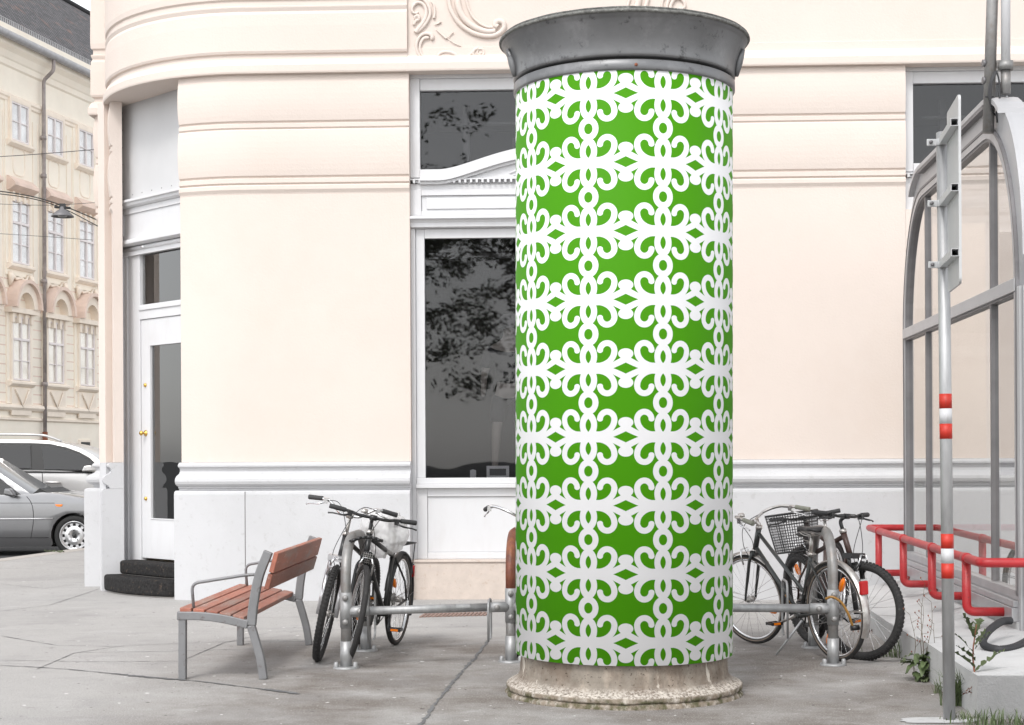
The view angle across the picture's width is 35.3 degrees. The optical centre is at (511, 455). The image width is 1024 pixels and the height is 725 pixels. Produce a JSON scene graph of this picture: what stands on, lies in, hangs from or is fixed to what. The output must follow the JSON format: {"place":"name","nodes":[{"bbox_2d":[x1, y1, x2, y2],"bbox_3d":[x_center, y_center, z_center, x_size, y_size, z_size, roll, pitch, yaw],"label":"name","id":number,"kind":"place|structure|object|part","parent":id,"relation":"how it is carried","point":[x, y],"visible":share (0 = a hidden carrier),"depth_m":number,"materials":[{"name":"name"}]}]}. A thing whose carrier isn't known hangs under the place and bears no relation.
{"place":"outdoors","nodes":[
{"label":"outdoors","id":0,"kind":"place"},
{"bbox_2d":[0,233,87,239],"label":"overhead wire","id":1,"kind":"object","parent":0,"point":[47,236],"visible":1,"depth_m":40.00,"materials":[{"name":"grey metal"}]},
{"bbox_2d":[0,149,93,156],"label":"overhead wire","id":2,"kind":"object","parent":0,"point":[46,153],"visible":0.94,"depth_m":39.99,"materials":[{"name":"black metal"}]},
{"bbox_2d":[0,191,95,219],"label":"overhead wire","id":3,"kind":"object","parent":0,"point":[48,201],"visible":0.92,"depth_m":39.99,"materials":[{"name":"black metal"}]},
{"bbox_2d":[51,203,73,218],"bbox_3d":[-11.179,-6.087,40.000,0.560,0.347,0.560,0,0,0],"label":"street lamp","id":4,"kind":"object","parent":3,"relation":"hanging from","point":[62,212],"visible":1,"depth_m":39.93,"materials":[{"name":"metal"}]},
{"bbox_2d":[0,193,97,225],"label":"overhead wire","id":5,"kind":"object","parent":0,"point":[48,203],"visible":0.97,"depth_m":39.99,"materials":[{"name":"black metal"}]},
{"bbox_2d":[71,0,89,10],"label":"sky","id":6,"kind":"structure","parent":0,"point":[84,3],"materials":[{"name":"white"}]},
{"bbox_2d":[0,459,740,557],"bbox_3d":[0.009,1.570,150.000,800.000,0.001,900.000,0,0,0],"label":"road","id":7,"kind":"structure","parent":0,"point":[6,552],"depth_m":27.31,"materials":[{"name":"grey asphalt"}]},
{"bbox_2d":[0,458,83,549],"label":"parked car","id":8,"kind":"object","parent":7,"relation":"on","point":[34,512],"visible":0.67,"depth_m":25.74,"materials":[{"name":"silver metal"}]},
{"bbox_2d":[0,548,83,561],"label":"kerb","id":9,"kind":"structure","parent":7,"relation":"on","point":[35,555],"depth_m":24.06,"materials":[{"name":"stone"}]},
{"bbox_2d":[0,433,98,490],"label":"parked car","id":10,"kind":"object","parent":7,"relation":"on","point":[61,463],"visible":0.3,"depth_m":29.00,"materials":[{"name":"silver metal"}]},
{"bbox_3d":[-9.410,0.024,29.014,1.509,0.426,0.140,0,0,0],"label":"side window","id":11,"kind":"part","parent":10,"relation":"part of","materials":[{"name":"grey glass"}]},
{"bbox_3d":[-8.036,0.048,29.004,0.946,0.438,0.143,0,0,0],"label":"side window","id":12,"kind":"part","parent":10,"relation":"part of","materials":[{"name":"grey glass"}]},
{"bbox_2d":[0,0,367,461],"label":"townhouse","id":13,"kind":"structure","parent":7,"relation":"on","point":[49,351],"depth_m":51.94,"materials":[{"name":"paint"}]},
{"bbox_2d":[6,96,34,152],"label":"window","id":14,"kind":"structure","parent":13,"relation":"in","point":[19,112],"depth_m":50.12,"materials":[{"name":"white glass"}]},
{"bbox_2d":[7,195,35,272],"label":"window","id":15,"kind":"structure","parent":13,"relation":"in","point":[20,245],"depth_m":50.12,"materials":[{"name":"white glass"}]},
{"bbox_2d":[8,313,36,387],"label":"window","id":16,"kind":"structure","parent":13,"relation":"in","point":[14,382],"depth_m":50.12,"materials":[{"name":"white wood"}]},
{"bbox_2d":[46,111,68,164],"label":"window","id":17,"kind":"structure","parent":13,"relation":"in","point":[55,125],"depth_m":52.27,"materials":[{"name":"white glass"}]},
{"bbox_2d":[46,206,69,280],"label":"window","id":18,"kind":"structure","parent":13,"relation":"in","point":[55,227],"depth_m":52.26,"materials":[{"name":"white glass"}]},
{"bbox_2d":[47,319,69,390],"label":"window","id":19,"kind":"structure","parent":13,"relation":"in","point":[62,385],"depth_m":52.27,"materials":[{"name":"white wood"}]},
{"bbox_2d":[78,440,90,445],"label":"cellar window","id":20,"kind":"structure","parent":13,"relation":"in","point":[87,442],"depth_m":54.30,"materials":[{"name":"white"}]},
{"bbox_2d":[74,124,95,175],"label":"window","id":21,"kind":"structure","parent":13,"relation":"in","point":[85,160],"depth_m":54.34,"materials":[{"name":"white glass"}]},
{"bbox_2d":[75,215,97,286],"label":"window","id":22,"kind":"structure","parent":13,"relation":"in","point":[85,249],"depth_m":54.34,"materials":[{"name":"white glass"}]},
{"bbox_2d":[76,323,98,392],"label":"window","id":23,"kind":"structure","parent":13,"relation":"in","point":[81,387],"depth_m":54.34,"materials":[{"name":"white wood"}]},
{"bbox_2d":[470,469,475,477],"bbox_3d":[-0.401,0.191,16.579,0.062,0.095,0.008,0,0,0],"label":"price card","id":24,"kind":"object","parent":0,"point":[472,473],"visible":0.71,"depth_m":16.58,"materials":[{"name":"paper"}]},
{"bbox_2d":[0,550,1022,724],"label":"pavement","id":25,"kind":"structure","parent":0,"point":[74,650],"depth_m":10.66,"materials":[{"name":"grey concrete"}]},
{"bbox_2d":[104,574,174,596],"bbox_3d":[-3.889,1.373,17.099,0.510,0.173,1.412,0,0,-43],"label":"stone doorstep","id":26,"kind":"object","parent":25,"relation":"on","point":[138,585],"visible":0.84,"depth_m":16.78,"materials":[{"name":"black stone"}]},
{"bbox_2d":[120,559,173,578],"bbox_3d":[-3.769,1.209,17.102,0.250,0.146,1.236,0,0,-43],"label":"stone step","id":27,"kind":"object","parent":26,"relation":"on","point":[161,569],"visible":0.7,"depth_m":17.05,"materials":[{"name":"black stone"}]},
{"bbox_2d":[177,536,321,679],"bbox_3d":[-1.821,1.041,11.440,0.666,0.844,1.953,0,0,2],"label":"park bench","id":28,"kind":"object","parent":25,"relation":"on","point":[240,606],"visible":1,"depth_m":10.71,"materials":[{"name":"metal"}]},
{"bbox_2d":[306,494,397,661],"bbox_3d":[-1.183,0.894,11.903,0.659,1.152,1.781,9,1,9],"label":"bicycle","id":29,"kind":"object","parent":25,"relation":"on","point":[331,585],"visible":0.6,"depth_m":11.46,"materials":[{"name":"silver metal"}]},
{"bbox_2d":[328,503,416,658],"bbox_3d":[-0.938,0.906,11.801,0.598,1.104,1.848,4,1,10],"label":"bicycle","id":30,"kind":"object","parent":25,"relation":"on","point":[366,569],"visible":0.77,"depth_m":11.60,"materials":[{"name":"black metal"}]},
{"bbox_2d":[359,509,408,558],"bbox_3d":[-0.951,0.583,11.947,0.345,0.376,0.339,0,0,39],"label":"plastic bag","id":31,"kind":"object","parent":30,"relation":"on","point":[393,536],"visible":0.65,"depth_m":11.84,"materials":[{"name":"white plastic"}]},
{"bbox_2d":[419,612,486,616],"bbox_3d":[-0.520,1.448,14.644,0.703,0.008,0.298,0,0,-12],"label":"drain grate","id":32,"kind":"object","parent":25,"relation":"on","point":[453,614],"visible":0.91,"depth_m":14.60,"materials":[{"name":"metal"}]},
{"bbox_2d":[483,505,519,656],"bbox_3d":[0.136,0.905,12.135,0.645,1.088,1.791,0,0,11],"label":"bicycle","id":33,"kind":"object","parent":25,"relation":"on","point":[487,508],"visible":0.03,"depth_m":11.79,"materials":[{"name":"silver metal"}]},
{"bbox_2d":[84,0,1023,600],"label":"corner building","id":34,"kind":"structure","parent":25,"relation":"on","point":[306,244],"depth_m":16.28,"materials":[{"name":"white paint"}]},
{"bbox_2d":[139,315,187,559],"bbox_3d":[-3.670,-0.183,17.157,0.120,2.595,1.123,0,0,-43],"label":"door","id":35,"kind":"structure","parent":34,"relation":"in","point":[160,433],"depth_m":17.33,"materials":[{"name":"white paint"}]},
{"bbox_2d":[410,73,515,599],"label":"window","id":36,"kind":"structure","parent":34,"relation":"in","point":[463,126],"depth_m":16.39,"materials":[{"name":"glass"}]},
{"bbox_2d":[480,314,515,475],"bbox_3d":[-0.027,-0.645,17.172,0.618,1.738,0.310,0,0,2],"label":"mannequin","id":37,"kind":"object","parent":34,"relation":"in","point":[501,353],"visible":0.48,"depth_m":17.09},
{"bbox_2d":[487,466,508,477],"bbox_3d":[-0.146,0.172,16.566,0.231,0.130,0.020,0,0,2],"label":"picture frame","id":38,"kind":"object","parent":34,"relation":"on","point":[500,471],"visible":0.79,"depth_m":16.56,"materials":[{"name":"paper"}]},
{"bbox_2d":[905,66,1023,208],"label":"window","id":39,"kind":"structure","parent":34,"relation":"in","point":[931,92],"depth_m":17.07,"materials":[{"name":"glass"}]},
{"bbox_2d":[333,525,846,669],"bbox_3d":[0.558,0.979,11.632,3.572,0.936,1.417,0,0,0],"label":"bicycle rack","id":40,"kind":"object","parent":25,"relation":"on","point":[829,608],"visible":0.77,"depth_m":11.11,"materials":[{"name":"silver metal"}]},
{"bbox_2d":[349,535,382,542],"bbox_3d":[-1.012,0.581,11.134,0.239,0.054,0.064,0,0,0],"label":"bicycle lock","id":41,"kind":"object","parent":40,"relation":"attached to","point":[366,537],"visible":1,"depth_m":11.11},
{"bbox_2d":[825,596,859,630],"bbox_3d":[2.256,1.077,10.979,0.237,0.243,0.052,0,0,0],"label":"bicycle lock","id":42,"kind":"object","parent":40,"relation":"attached to","point":[854,627],"visible":1,"depth_m":10.97,"materials":[{"name":"gold metal"}]},
{"bbox_2d":[499,6,749,710],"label":"advertising column","id":43,"kind":"structure","parent":25,"relation":"on","point":[624,358],"depth_m":9.25,"materials":[{"name":"paper"}]},
{"bbox_2d":[733,504,870,660],"bbox_3d":[2.068,0.914,11.755,0.646,1.066,1.831,-4,1,-24],"label":"bicycle","id":44,"kind":"object","parent":25,"relation":"on","point":[754,555],"visible":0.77,"depth_m":11.58,"materials":[{"name":"black metal"}]},
{"bbox_2d":[764,508,848,631],"bbox_3d":[2.585,0.940,13.547,0.632,0.996,1.768,-5,-2,25],"label":"bicycle","id":45,"kind":"object","parent":25,"relation":"on","point":[803,548],"visible":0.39,"depth_m":13.02,"materials":[{"name":"black metal"}]},
{"bbox_2d":[784,510,904,660],"bbox_3d":[2.354,0.891,11.847,0.572,1.110,1.708,-9,2,-13],"label":"bicycle","id":46,"kind":"object","parent":25,"relation":"on","point":[862,568],"visible":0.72,"depth_m":11.36,"materials":[{"name":"black metal"}]},
{"bbox_2d":[881,640,901,657],"bbox_3d":[2.734,1.360,11.443,0.267,0.150,0.311,0,0,-38],"label":"grass tuft","id":47,"kind":"object","parent":25,"relation":"on","point":[895,653],"visible":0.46,"depth_m":11.42,"materials":[{"name":"green plant"}]},
{"bbox_2d":[898,577,937,681],"bbox_3d":[2.623,1.111,10.252,0.286,0.677,0.249,0,0,41],"label":"weed","id":48,"kind":"object","parent":25,"relation":"on","point":[923,665],"visible":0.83,"depth_m":10.25,"materials":[{"name":"green plant"}]},
{"bbox_2d":[921,681,942,693],"bbox_3d":[2.558,1.392,9.717,0.192,0.089,0.119,0,0,0],"label":"grass tuft","id":49,"kind":"object","parent":25,"relation":"on","point":[935,691],"visible":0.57,"depth_m":9.71,"materials":[{"name":"green plant"}]},
{"bbox_2d":[847,97,1023,718],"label":"glass pavilion","id":50,"kind":"structure","parent":25,"relation":"on","point":[987,335],"depth_m":11.87,"materials":[{"name":"metal"}]},
{"bbox_2d":[866,524,1023,615],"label":"guard rail","id":51,"kind":"object","parent":50,"relation":"attached to","point":[967,560],"visible":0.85,"depth_m":12.14,"materials":[{"name":"red metal"}]},
{"bbox_2d":[981,0,1012,133],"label":"antenna mast","id":52,"kind":"object","parent":50,"relation":"on","point":[990,63],"visible":0.88,"depth_m":11.26,"materials":[{"name":"metal"}]},
{"bbox_2d":[979,617,1023,651],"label":"corrugated hose","id":53,"kind":"object","parent":50,"relation":"on","point":[992,627],"visible":0.89,"depth_m":9.78,"materials":[{"name":"grey plastic"}]},
{"bbox_2d":[927,95,961,719],"bbox_3d":[2.284,-0.189,8.491,0.136,3.312,0.583,0,0,11],"label":"road sign","id":54,"kind":"object","parent":25,"relation":"on","point":[946,142],"visible":0.99,"depth_m":8.71,"materials":[{"name":"metal"}]},
{"bbox_2d":[926,666,964,706],"bbox_3d":[2.543,1.312,9.239,0.454,0.249,0.432,0,0,0],"label":"grass tuft","id":55,"kind":"object","parent":25,"relation":"on","point":[958,697],"visible":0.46,"depth_m":9.20,"materials":[{"name":"green plant"}]},
{"bbox_2d":[939,711,983,719],"bbox_3d":[2.458,1.410,8.743,0.268,0.054,0.175,0,0,0],"label":"grass tuft","id":56,"kind":"object","parent":25,"relation":"on","point":[963,715],"visible":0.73,"depth_m":8.74,"materials":[{"name":"green plant"}]},
{"bbox_2d":[955,613,1004,694],"bbox_3d":[2.567,1.153,8.904,0.338,0.567,0.126,0,0,0],"label":"weed","id":57,"kind":"object","parent":25,"relation":"on","point":[975,629],"visible":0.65,"depth_m":8.91,"materials":[{"name":"green plant"}]},
{"bbox_2d":[938,705,1023,724],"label":"grass tuft","id":58,"kind":"object","parent":25,"relation":"on","point":[982,720],"visible":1,"depth_m":8.55,"materials":[{"name":"green plant"}]}
]}

